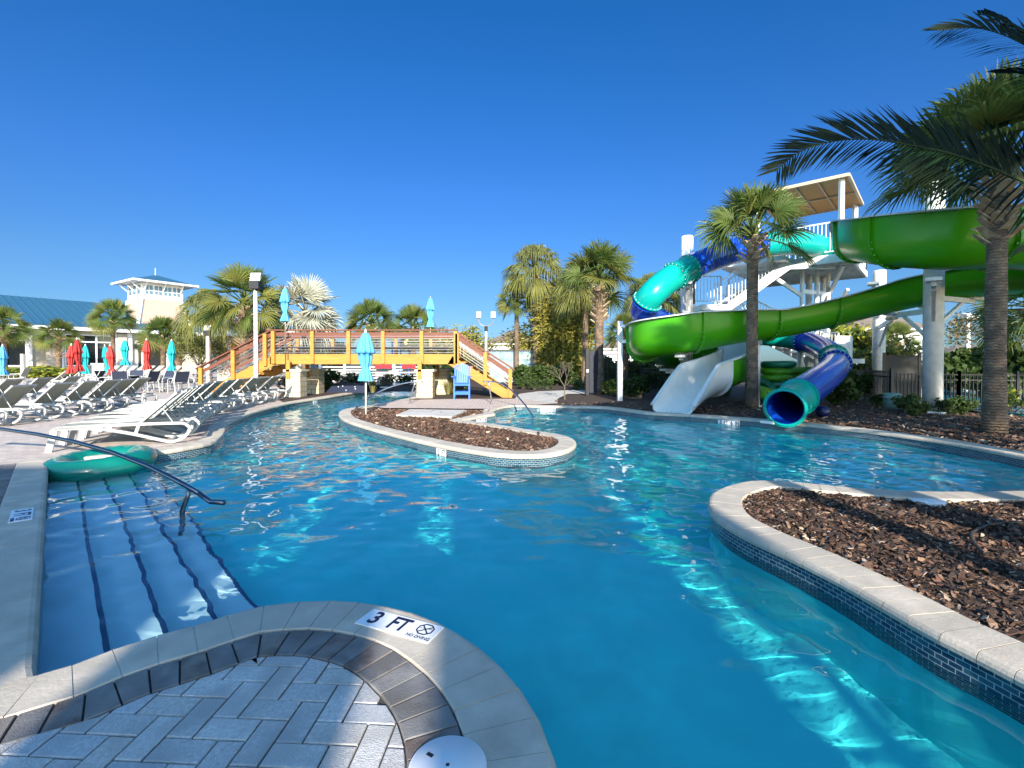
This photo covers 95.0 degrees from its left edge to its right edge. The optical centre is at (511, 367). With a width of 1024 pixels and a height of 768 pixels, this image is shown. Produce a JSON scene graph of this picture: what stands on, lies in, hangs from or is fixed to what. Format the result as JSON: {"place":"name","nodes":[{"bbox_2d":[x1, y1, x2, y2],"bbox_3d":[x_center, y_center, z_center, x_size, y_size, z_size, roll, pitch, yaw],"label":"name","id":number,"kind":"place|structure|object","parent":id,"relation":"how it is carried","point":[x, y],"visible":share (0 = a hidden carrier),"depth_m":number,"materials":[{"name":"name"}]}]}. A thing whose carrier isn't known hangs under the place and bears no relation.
{"place":"outdoors","nodes":[
{"label":"outdoors","id":0,"kind":"place"},
{"bbox_2d":[0,656,404,767],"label":"herringbone paving","id":1,"kind":"structure","parent":0,"point":[96,746],"depth_m":1.78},
{"bbox_2d":[0,371,408,507],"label":"pool deck","id":2,"kind":"structure","parent":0,"point":[17,448],"depth_m":9.33,"materials":[{"name":"concrete"}]},
{"bbox_2d":[0,305,37,377],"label":"fan palm","id":3,"kind":"object","parent":2,"relation":"on","point":[23,329],"visible":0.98,"depth_m":40.26,"materials":[{"name":"green plant"}]},
{"bbox_2d":[0,384,47,424],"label":"sun lounger","id":4,"kind":"object","parent":2,"relation":"on","point":[11,396],"visible":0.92,"depth_m":10.51,"materials":[{"name":"plastic"}]},
{"bbox_2d":[1,382,84,418],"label":"sun lounger","id":5,"kind":"object","parent":2,"relation":"on","point":[51,394],"visible":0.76,"depth_m":11.56,"materials":[{"name":"plastic"}]},
{"bbox_2d":[29,317,83,368],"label":"fan palm","id":6,"kind":"object","parent":2,"relation":"on","point":[58,343],"visible":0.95,"depth_m":41.20,"materials":[{"name":"green plant"}]},
{"bbox_2d":[12,380,108,414],"bbox_3d":[-11.907,0.795,12.416,1.860,0.884,0.638,0,1,-8],"label":"sun lounger","id":7,"kind":"object","parent":2,"relation":"on","point":[80,391],"visible":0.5,"depth_m":12.43,"materials":[{"name":"plastic"}]},
{"bbox_2d":[72,337,84,383],"bbox_3d":[-20.901,-0.189,22.611,0.448,2.556,0.448,-4,0,17],"label":"closed umbrella","id":8,"kind":"object","parent":2,"relation":"on","point":[78,352],"visible":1,"depth_m":22.54,"materials":[{"name":"red fabric"}]},
{"bbox_2d":[38,379,128,411],"bbox_3d":[-12.058,0.783,13.249,1.860,0.884,0.638,0,1,-9],"label":"sun lounger","id":9,"kind":"object","parent":2,"relation":"on","point":[102,389],"visible":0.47,"depth_m":13.31,"materials":[{"name":"plastic"}]},
{"bbox_2d":[61,378,143,409],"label":"sun lounger","id":10,"kind":"object","parent":2,"relation":"on","point":[120,386],"visible":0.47,"depth_m":13.98,"materials":[{"name":"plastic"}]},
{"bbox_2d":[0,268,205,372],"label":"clubhouse","id":11,"kind":"structure","parent":2,"relation":"on","point":[149,297],"depth_m":50.75,"materials":[{"name":"beige"}]},
{"bbox_2d":[0,332,25,366],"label":"window","id":12,"kind":"structure","parent":11,"relation":"in","point":[14,355],"depth_m":43.68,"materials":[{"name":"black glass"}]},
{"bbox_2d":[64,334,110,365],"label":"window","id":13,"kind":"structure","parent":11,"relation":"in","point":[95,344],"depth_m":48.39,"materials":[{"name":"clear glass"}]},
{"bbox_2d":[83,297,140,365],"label":"fan palm","id":14,"kind":"object","parent":2,"relation":"on","point":[112,321],"visible":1,"depth_m":38.57,"materials":[{"name":"green plant"}]},
{"bbox_2d":[44,390,193,452],"bbox_3d":[-6.476,0.858,7.882,1.860,0.884,0.638,0,1,-30],"label":"sun lounger","id":15,"kind":"object","parent":2,"relation":"on","point":[98,425],"visible":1,"depth_m":7.83,"materials":[{"name":"plastic"}]},
{"bbox_2d":[86,377,157,404],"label":"sun lounger","id":16,"kind":"object","parent":2,"relation":"on","point":[136,385],"visible":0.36,"depth_m":14.73,"materials":[{"name":"plastic"}]},
{"bbox_2d":[67,388,202,444],"bbox_3d":[-6.772,0.849,8.554,1.860,0.884,0.638,0,1,-30],"label":"sun lounger","id":17,"kind":"object","parent":2,"relation":"on","point":[82,433],"visible":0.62,"depth_m":8.60,"materials":[{"name":"plastic"}]},
{"bbox_2d":[85,386,206,437],"bbox_3d":[-7.118,0.839,9.223,1.860,0.884,0.638,0,1,-29],"label":"sun lounger","id":18,"kind":"object","parent":2,"relation":"on","point":[186,411],"visible":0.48,"depth_m":9.30,"materials":[{"name":"plastic"}]},
{"bbox_2d":[99,385,211,431],"bbox_3d":[-7.468,0.829,9.923,1.860,0.884,0.638,0,1,-27],"label":"sun lounger","id":19,"kind":"object","parent":2,"relation":"on","point":[171,409],"visible":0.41,"depth_m":10.02,"materials":[{"name":"plastic"}]},
{"bbox_2d":[133,314,186,380],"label":"fan palm","id":20,"kind":"object","parent":2,"relation":"on","point":[160,324],"visible":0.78,"depth_m":32.42,"materials":[{"name":"green plant"}]},
{"bbox_2d":[121,383,217,419],"bbox_3d":[-7.833,0.819,10.703,1.860,0.884,0.638,0,1,-24],"label":"sun lounger","id":21,"kind":"object","parent":2,"relation":"on","point":[193,394],"visible":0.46,"depth_m":10.78,"materials":[{"name":"plastic"}]},
{"bbox_2d":[130,381,222,415],"bbox_3d":[-8.288,0.806,11.607,1.860,0.884,0.638,0,1,-20],"label":"sun lounger","id":22,"kind":"object","parent":2,"relation":"on","point":[190,400],"visible":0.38,"depth_m":11.72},
{"bbox_2d":[148,380,231,413],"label":"sun lounger","id":23,"kind":"object","parent":2,"relation":"on","point":[211,388],"visible":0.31,"depth_m":12.42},
{"bbox_2d":[165,328,234,381],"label":"tree","id":24,"kind":"object","parent":2,"relation":"on","point":[198,349],"visible":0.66,"depth_m":31.04,"materials":[{"name":"green plant"}]},
{"bbox_2d":[170,288,238,381],"bbox_3d":[-18.870,-1.980,29.244,3.774,6.044,3.745,0,1,14],"label":"fan palm","id":25,"kind":"object","parent":2,"relation":"on","point":[189,303],"visible":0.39,"depth_m":28.35,"materials":[{"name":"green plant"}]},
{"bbox_2d":[173,379,243,411],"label":"sun lounger","id":26,"kind":"object","parent":2,"relation":"on","point":[223,387],"visible":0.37,"depth_m":13.14,"materials":[{"name":"plastic"}]},
{"bbox_2d":[207,378,254,407],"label":"sun lounger","id":27,"kind":"object","parent":2,"relation":"on","point":[235,385],"visible":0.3,"depth_m":14.07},
{"bbox_2d":[210,377,267,404],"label":"sun lounger","id":28,"kind":"object","parent":2,"relation":"on","point":[248,385],"visible":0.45,"depth_m":15.13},
{"bbox_2d":[193,261,292,378],"bbox_3d":[-13.829,-2.216,24.351,4.667,6.651,4.828,0,1,-29],"label":"fan palm","id":29,"kind":"object","parent":2,"relation":"on","point":[238,277],"visible":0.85,"depth_m":23.80,"materials":[{"name":"green plant"}]},
{"bbox_2d":[249,273,262,394],"bbox_3d":[-9.874,-1.254,18.132,0.380,4.802,0.300,0,1,0],"label":"lamp post","id":30,"kind":"object","parent":2,"relation":"on","point":[255,283],"visible":0.68,"depth_m":18.10,"materials":[{"name":"metal"}]},
{"bbox_2d":[239,320,294,383],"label":"tree","id":31,"kind":"object","parent":2,"relation":"on","point":[260,331],"visible":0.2,"depth_m":25.51,"materials":[{"name":"green plant"}]},
{"bbox_2d":[279,286,289,364],"bbox_3d":[-8.655,-1.621,17.965,0.415,3.040,0.415,0,1,31],"label":"closed umbrella","id":32,"kind":"object","parent":2,"relation":"on","point":[284,300],"visible":1,"depth_m":17.89,"materials":[{"name":"teal fabric"}]},
{"bbox_2d":[283,360,308,396],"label":"stone pillar","id":33,"kind":"structure","parent":2,"relation":"on","point":[296,382],"depth_m":18.07,"materials":[{"name":"beige stone"}]},
{"bbox_2d":[260,273,345,368],"bbox_3d":[-11.853,-2.175,26.792,4.480,6.502,4.364,0,1,-31],"label":"silver fan palm","id":34,"kind":"object","parent":2,"relation":"on","point":[312,292],"visible":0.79,"depth_m":26.27,"materials":[{"name":"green plant"}]},
{"bbox_2d":[305,364,325,393],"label":"stone pillar","id":35,"kind":"structure","parent":2,"relation":"on","point":[315,381],"depth_m":19.90,"materials":[{"name":"beige stone"}]},
{"bbox_2d":[278,384,377,401],"bbox_3d":[-8.555,1.064,23.242,4.373,0.001,14.829,0,1,-10],"label":"planting bed","id":36,"kind":"object","parent":2,"relation":"on","point":[285,399],"visible":0.22,"depth_m":18.40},
{"bbox_2d":[319,364,416,384],"bbox_3d":[-7.954,0.414,26.201,5.640,1.240,0.105,0,1,0],"label":"slat fence","id":37,"kind":"object","parent":36,"relation":"on","point":[394,367],"visible":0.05,"depth_m":26.22,"materials":[{"name":"white"}]},
{"bbox_2d":[326,383,367,392],"bbox_3d":[-7.329,0.900,20.797,1.769,0.420,0.370,0,1,4],"label":"barrier","id":38,"kind":"object","parent":2,"relation":"on","point":[347,388],"visible":0.99,"depth_m":20.64,"materials":[{"name":"blue"}]},
{"bbox_2d":[195,329,513,397],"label":"wooden bridge","id":39,"kind":"structure","parent":2,"relation":"on","point":[273,359],"depth_m":18.26,"materials":[{"name":"yellow"}]},
{"bbox_2d":[343,297,398,384],"bbox_3d":[-8.000,-1.506,26.779,3.334,5.164,3.325,0,1,8],"label":"fan palm","id":40,"kind":"object","parent":2,"relation":"on","point":[369,307],"visible":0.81,"depth_m":26.44,"materials":[{"name":"green plant"}]},
{"bbox_2d":[0,463,460,767],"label":"border paving","id":41,"kind":"structure","parent":0,"point":[412,698],"depth_m":2.04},
{"bbox_2d":[408,735,486,767],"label":"skimmer lid","id":42,"kind":"object","parent":41,"relation":"on","point":[452,751],"visible":1,"depth_m":1.65,"materials":[{"name":"white plastic"}]},
{"bbox_2d":[0,633,462,767],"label":"paver bedding","id":43,"kind":"object","parent":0,"point":[381,702],"visible":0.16,"depth_m":1.88,"materials":[{"name":"grey stone"}]},
{"bbox_2d":[153,393,340,448],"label":"deck border paving","id":44,"kind":"structure","parent":0,"point":[202,432],"depth_m":9.70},
{"bbox_2d":[203,316,334,380],"bbox_3d":[-18.072,-1.609,36.463,7.400,5.000,7.900,0,1,-10],"label":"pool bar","id":45,"kind":"object","parent":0,"point":[232,345],"visible":0.03,"depth_m":33.06,"materials":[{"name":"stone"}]},
{"bbox_2d":[373,399,554,408],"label":"landing paving","id":46,"kind":"structure","parent":0,"point":[461,403],"depth_m":15.36,"materials":[{"name":"concrete"}]},
{"bbox_2d":[451,364,471,399],"bbox_3d":[-1.840,0.504,17.272,0.745,1.301,0.840,0,1,-4],"label":"lifeguard chair","id":47,"kind":"object","parent":46,"relation":"on","point":[459,380],"visible":1,"depth_m":17.47,"materials":[{"name":"plastic"}]},
{"bbox_2d":[0,0,1023,361],"label":"sky","id":48,"kind":"structure","parent":0,"point":[400,153],"materials":[{"name":"blue"}]},
{"bbox_2d":[212,362,813,373],"bbox_3d":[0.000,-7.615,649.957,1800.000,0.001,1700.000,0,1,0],"label":"ground","id":49,"kind":"structure","parent":0,"point":[402,368],"depth_m":92.44,"materials":[{"name":"soil"}]},
{"bbox_2d":[388,302,437,385],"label":"fan palm","id":50,"kind":"object","parent":49,"relation":"on","point":[414,312],"visible":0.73,"depth_m":27.10,"materials":[{"name":"green plant"}]},
{"bbox_2d":[351,408,557,450],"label":"peninsula mulch","id":51,"kind":"object","parent":49,"relation":"on","point":[378,416],"visible":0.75,"depth_m":9.50,"materials":[{"name":"brown wood"}]},
{"bbox_2d":[0,386,1023,767],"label":"pool coping","id":52,"kind":"object","parent":49,"relation":"on","point":[492,710],"visible":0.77,"depth_m":2.38,"materials":[{"name":"concrete"}]},
{"bbox_2d":[8,507,33,522],"bbox_3d":[-4.425,1.328,4.236,0.147,0.010,0.447,-1,1,-44],"label":"depth marker","id":53,"kind":"object","parent":52,"relation":"on","point":[25,514],"visible":1,"depth_m":4.21,"materials":[{"name":"white tile"}]},
{"bbox_2d":[355,609,443,643],"bbox_3d":[-0.593,1.354,2.468,0.456,0.010,0.150,0,1,23],"label":"depth marker","id":54,"kind":"object","parent":52,"relation":"on","point":[408,628],"visible":1,"depth_m":2.46,"materials":[{"name":"white tile"}]},
{"bbox_2d":[819,316,921,351],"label":"house","id":55,"kind":"structure","parent":49,"relation":"on","point":[867,321],"depth_m":63.52,"materials":[{"name":"white"}]},
{"bbox_2d":[37,390,1023,767],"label":"water","id":56,"kind":"structure","parent":0,"point":[605,596],"depth_m":3.43,"materials":[{"name":"teal liquid"}]},
{"bbox_2d":[43,445,157,480],"bbox_3d":[-5.914,1.391,6.753,1.314,0.337,1.314,-2,4,0],"label":"swim ring","id":57,"kind":"object","parent":56,"relation":"on","point":[73,466],"visible":0.79,"depth_m":6.38,"materials":[{"name":"plastic"}]},
{"bbox_2d":[515,390,593,402],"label":"concrete path","id":58,"kind":"structure","parent":0,"point":[548,396],"depth_m":18.99,"materials":[{"name":"concrete"}]},
{"bbox_2d":[352,373,1023,451],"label":"mulch ground","id":59,"kind":"structure","parent":0,"point":[480,391],"depth_m":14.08,"materials":[{"name":"wood"}]},
{"bbox_2d":[355,328,375,413],"bbox_3d":[-3.845,0.107,12.423,0.532,2.280,0.532,1,1,44],"label":"closed umbrella","id":60,"kind":"object","parent":59,"relation":"on","point":[365,350],"visible":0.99,"depth_m":12.30,"materials":[{"name":"teal fabric"}]},
{"bbox_2d":[414,360,436,397],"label":"stone pillar","id":61,"kind":"structure","parent":59,"relation":"on","point":[426,388],"depth_m":18.01,"materials":[{"name":"beige stone"}]},
{"bbox_2d":[396,409,466,417],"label":"access slab","id":62,"kind":"structure","parent":59,"relation":"on","point":[429,413],"depth_m":12.27,"materials":[{"name":"concrete"}]},
{"bbox_2d":[435,364,450,394],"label":"stone pillar","id":63,"kind":"structure","parent":59,"relation":"on","point":[441,375],"depth_m":19.90,"materials":[{"name":"beige stone"}]},
{"bbox_2d":[489,350,532,381],"bbox_3d":[0.368,-0.117,31.101,3.804,2.165,0.120,0,1,0],"label":"corrugated fence","id":64,"kind":"object","parent":59,"relation":"on","point":[506,356],"visible":0.35,"depth_m":31.13,"materials":[{"name":"white metal"}]},
{"bbox_2d":[494,282,535,368],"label":"fan palm","id":65,"kind":"object","parent":59,"relation":"on","point":[503,308],"visible":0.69,"depth_m":30.32,"materials":[{"name":"green plant"}]},
{"bbox_2d":[500,320,532,349],"bbox_3d":[0.856,-1.216,32.800,4.035,4.757,3.958,0,1,-28],"label":"bamboo clump","id":66,"kind":"object","parent":59,"relation":"on","point":[525,345],"visible":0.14,"depth_m":32.30,"materials":[{"name":"green plant"}]},
{"bbox_2d":[500,243,564,365],"bbox_3d":[1.499,-3.445,30.112,4.470,8.949,4.471,-1,1,-40],"label":"fan palm","id":67,"kind":"object","parent":59,"relation":"on","point":[536,273],"visible":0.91,"depth_m":29.01,"materials":[{"name":"green plant"}]},
{"bbox_2d":[518,279,609,382],"bbox_3d":[3.327,-2.621,30.489,5.975,7.194,5.737,0,1,0],"label":"bamboo clump","id":68,"kind":"object","parent":59,"relation":"on","point":[558,341],"visible":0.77,"depth_m":29.25,"materials":[{"name":"green plant"}]},
{"bbox_2d":[550,256,620,385],"bbox_3d":[4.170,-2.682,26.782,4.047,7.516,3.952,0,1,8],"label":"fan palm","id":69,"kind":"object","parent":59,"relation":"on","point":[582,298],"visible":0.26,"depth_m":26.36,"materials":[{"name":"green plant"}]},
{"bbox_2d":[585,349,597,394],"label":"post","id":70,"kind":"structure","parent":59,"relation":"on","point":[591,367],"depth_m":19.80,"materials":[{"name":"grey metal"}]},
{"bbox_2d":[554,238,643,394],"bbox_3d":[3.735,-2.153,19.988,3.979,6.647,4.062,0,1,31],"label":"fan palm","id":71,"kind":"object","parent":59,"relation":"on","point":[604,257],"visible":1,"depth_m":19.77,"materials":[{"name":"green plant"}]},
{"bbox_2d":[603,311,632,380],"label":"fan palm","id":72,"kind":"object","parent":59,"relation":"on","point":[626,318],"visible":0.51,"depth_m":24.23,"materials":[{"name":"green plant"}]},
{"bbox_2d":[617,321,625,400],"bbox_3d":[4.263,-0.232,16.584,1.169,2.860,0.235,1,1,32],"label":"post","id":73,"kind":"object","parent":59,"relation":"on","point":[620,326],"visible":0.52,"depth_m":16.75,"materials":[{"name":"metal"}]},
{"bbox_2d":[603,354,641,386],"bbox_3d":[5.295,0.161,22.819,2.132,1.840,0.098,1,1,37],"label":"metal fence","id":74,"kind":"object","parent":59,"relation":"on","point":[629,357],"visible":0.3,"depth_m":22.66,"materials":[{"name":"black"}]},
{"bbox_2d":[628,374,650,397],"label":"shrub","id":75,"kind":"object","parent":59,"relation":"on","point":[640,386],"visible":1,"depth_m":18.19,"materials":[{"name":"green plant"}]},
{"bbox_2d":[622,272,680,313],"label":"fan palm","id":76,"kind":"object","parent":59,"relation":"on","point":[675,297],"visible":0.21,"depth_m":30.10,"materials":[{"name":"green plant"}]},
{"bbox_2d":[660,235,692,373],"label":"slide column","id":77,"kind":"structure","parent":59,"relation":"on","point":[687,290],"depth_m":16.74,"materials":[{"name":"white paint"}]},
{"bbox_2d":[630,231,852,426],"bbox_3d":[8.313,-2.075,16.744,6.261,6.647,12.488,1,1,43],"label":"tube slide","id":78,"kind":"object","parent":77,"relation":"on","point":[793,402],"visible":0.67,"depth_m":15.16,"materials":[{"name":"teal"}]},
{"bbox_2d":[692,177,818,408],"bbox_3d":[7.251,-2.173,14.104,3.471,6.852,3.711,0,1,27],"label":"fan palm","id":79,"kind":"object","parent":59,"relation":"on","point":[752,201],"visible":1,"depth_m":13.97,"materials":[{"name":"green plant"}]},
{"bbox_2d":[693,173,866,366],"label":"slide tower","id":80,"kind":"structure","parent":59,"relation":"on","point":[840,193],"depth_m":19.79,"materials":[{"name":"metal"}]},
{"bbox_2d":[625,203,1023,413],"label":"flume slide","id":81,"kind":"object","parent":59,"relation":"on","point":[714,342],"visible":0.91,"depth_m":13.77,"materials":[{"name":"green"}]},
{"bbox_2d":[825,376,862,405],"bbox_3d":[10.533,0.772,14.903,0.938,1.002,1.062,0,1,-2],"label":"shrub","id":82,"kind":"object","parent":59,"relation":"on","point":[843,393],"visible":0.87,"depth_m":14.76,"materials":[{"name":"green plant"}]},
{"bbox_2d":[830,322,871,363],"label":"tree","id":83,"kind":"object","parent":59,"relation":"on","point":[855,331],"visible":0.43,"depth_m":24.95,"materials":[{"name":"green plant"}]},
{"bbox_2d":[838,369,878,399],"bbox_3d":[12.488,0.610,17.018,1.380,1.302,1.220,0,1,24],"label":"shrub","id":84,"kind":"object","parent":59,"relation":"on","point":[863,382],"visible":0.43,"depth_m":16.77,"materials":[{"name":"green plant"}]},
{"bbox_2d":[851,368,892,398],"bbox_3d":[12.929,0.581,17.151,0.086,1.160,3.762,0,1,16],"label":"metal fence","id":85,"kind":"object","parent":59,"relation":"on","point":[881,379],"visible":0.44,"depth_m":16.27,"materials":[{"name":"black"}]},
{"bbox_2d":[852,346,891,369],"bbox_3d":[15.928,0.086,21.378,2.595,2.195,2.602,0,1,3],"label":"shrub","id":86,"kind":"object","parent":59,"relation":"on","point":[859,366],"visible":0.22,"depth_m":21.28,"materials":[{"name":"green plant"}]},
{"bbox_2d":[867,270,898,388],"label":"slide column","id":87,"kind":"structure","parent":59,"relation":"on","point":[880,324],"depth_m":18.71,"materials":[{"name":"white paint"}]},
{"bbox_2d":[861,337,921,389],"bbox_3d":[16.611,-0.071,20.494,2.103,2.470,2.185,-1,1,-37],"label":"shrub","id":88,"kind":"object","parent":59,"relation":"on","point":[893,350],"visible":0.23,"depth_m":20.15,"materials":[{"name":"green plant"}]},
{"bbox_2d":[868,321,921,354],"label":"fan palm","id":89,"kind":"object","parent":59,"relation":"on","point":[896,329],"visible":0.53,"depth_m":22.29,"materials":[{"name":"green plant"}]},
{"bbox_2d":[882,352,921,395],"bbox_3d":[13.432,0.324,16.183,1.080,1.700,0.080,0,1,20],"label":"utility cabinet","id":90,"kind":"structure","parent":59,"relation":"on","point":[903,364],"depth_m":16.13,"materials":[{"name":"grey"}]},
{"bbox_2d":[905,398,932,415],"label":"shrub","id":91,"kind":"object","parent":59,"relation":"on","point":[916,406],"visible":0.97,"depth_m":12.02,"materials":[{"name":"green plant"}]},
{"bbox_2d":[883,181,983,413],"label":"slide column","id":92,"kind":"structure","parent":59,"relation":"on","point":[935,317],"depth_m":12.78,"materials":[{"name":"white paint"}]},
{"bbox_2d":[859,54,1023,434],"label":"fan palm","id":93,"kind":"object","parent":59,"relation":"on","point":[1003,105],"visible":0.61,"depth_m":9.00,"materials":[{"name":"green plant"}]},
{"bbox_2d":[930,397,961,414],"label":"shrub","id":94,"kind":"object","parent":59,"relation":"on","point":[946,406],"visible":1,"depth_m":12.48,"materials":[{"name":"green plant"}]},
{"bbox_2d":[889,370,1023,407],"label":"metal fence","id":95,"kind":"object","parent":59,"relation":"on","point":[1016,375],"visible":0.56,"depth_m":14.14,"materials":[{"name":"black"}]},
{"bbox_2d":[944,346,980,390],"bbox_3d":[20.618,0.100,22.086,2.442,2.304,2.158,-1,1,-43],"label":"shrub","id":96,"kind":"object","parent":59,"relation":"on","point":[953,363],"visible":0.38,"depth_m":21.57,"materials":[{"name":"green plant"}]},
{"bbox_2d":[951,395,980,414],"bbox_3d":[12.006,1.005,12.424,0.584,0.551,0.516,0,1,5],"label":"shrub","id":97,"kind":"object","parent":59,"relation":"on","point":[964,407],"visible":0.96,"depth_m":12.35,"materials":[{"name":"green plant"}]},
{"bbox_2d":[944,299,1023,351],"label":"tree","id":98,"kind":"object","parent":59,"relation":"on","point":[958,326],"visible":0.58,"depth_m":22.12,"materials":[{"name":"green plant"}]},
{"bbox_2d":[963,297,1023,354],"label":"fan palm","id":99,"kind":"object","parent":59,"relation":"on","point":[1016,332],"visible":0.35,"depth_m":16.26,"materials":[{"name":"green plant"}]},
{"bbox_2d":[969,339,1023,397],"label":"shrub","id":100,"kind":"object","parent":59,"relation":"on","point":[1015,360],"visible":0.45,"depth_m":17.51,"materials":[{"name":"green plant"}]},
{"bbox_2d":[742,487,1023,642],"bbox_3d":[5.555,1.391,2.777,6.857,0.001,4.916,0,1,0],"label":"island mulch ground","id":101,"kind":"structure","parent":0,"point":[963,608],"depth_m":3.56,"materials":[{"name":"wood"}]},
{"bbox_2d":[708,480,1023,688],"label":"island coping","id":102,"kind":"object","parent":101,"relation":"on","point":[994,651],"visible":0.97,"depth_m":3.04,"materials":[{"name":"concrete"}]},
{"bbox_2d":[757,8,1023,257],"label":"date palm","id":103,"kind":"object","parent":101,"relation":"on","point":[941,136],"visible":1,"depth_m":4.24,"materials":[{"name":"green plant"}]},
{"label":"pool floor","id":104,"kind":"structure","parent":0,"visible":0},
{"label":"pool wall","id":105,"kind":"structure","parent":104,"relation":"on","visible":0},
{"bbox_2d":[156,388,1023,466],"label":"pool tile band","id":106,"kind":"object","parent":105,"relation":"attached to","point":[494,461],"visible":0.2,"depth_m":8.86,"materials":[{"name":"tile"}]},
{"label":"island wall","id":107,"kind":"structure","parent":104,"relation":"on","visible":0},
{"bbox_2d":[710,516,1023,709],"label":"island tile band","id":108,"kind":"object","parent":107,"relation":"on","point":[970,671],"visible":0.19,"depth_m":2.65,"materials":[{"name":"tile"}]},
{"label":"pool steps","id":109,"kind":"structure","parent":0,"visible":0},
{"bbox_2d":[0,427,225,514],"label":"handrail","id":110,"kind":"object","parent":109,"relation":"on","point":[198,493],"visible":0.94,"depth_m":5.16,"materials":[{"name":"silver metal"}]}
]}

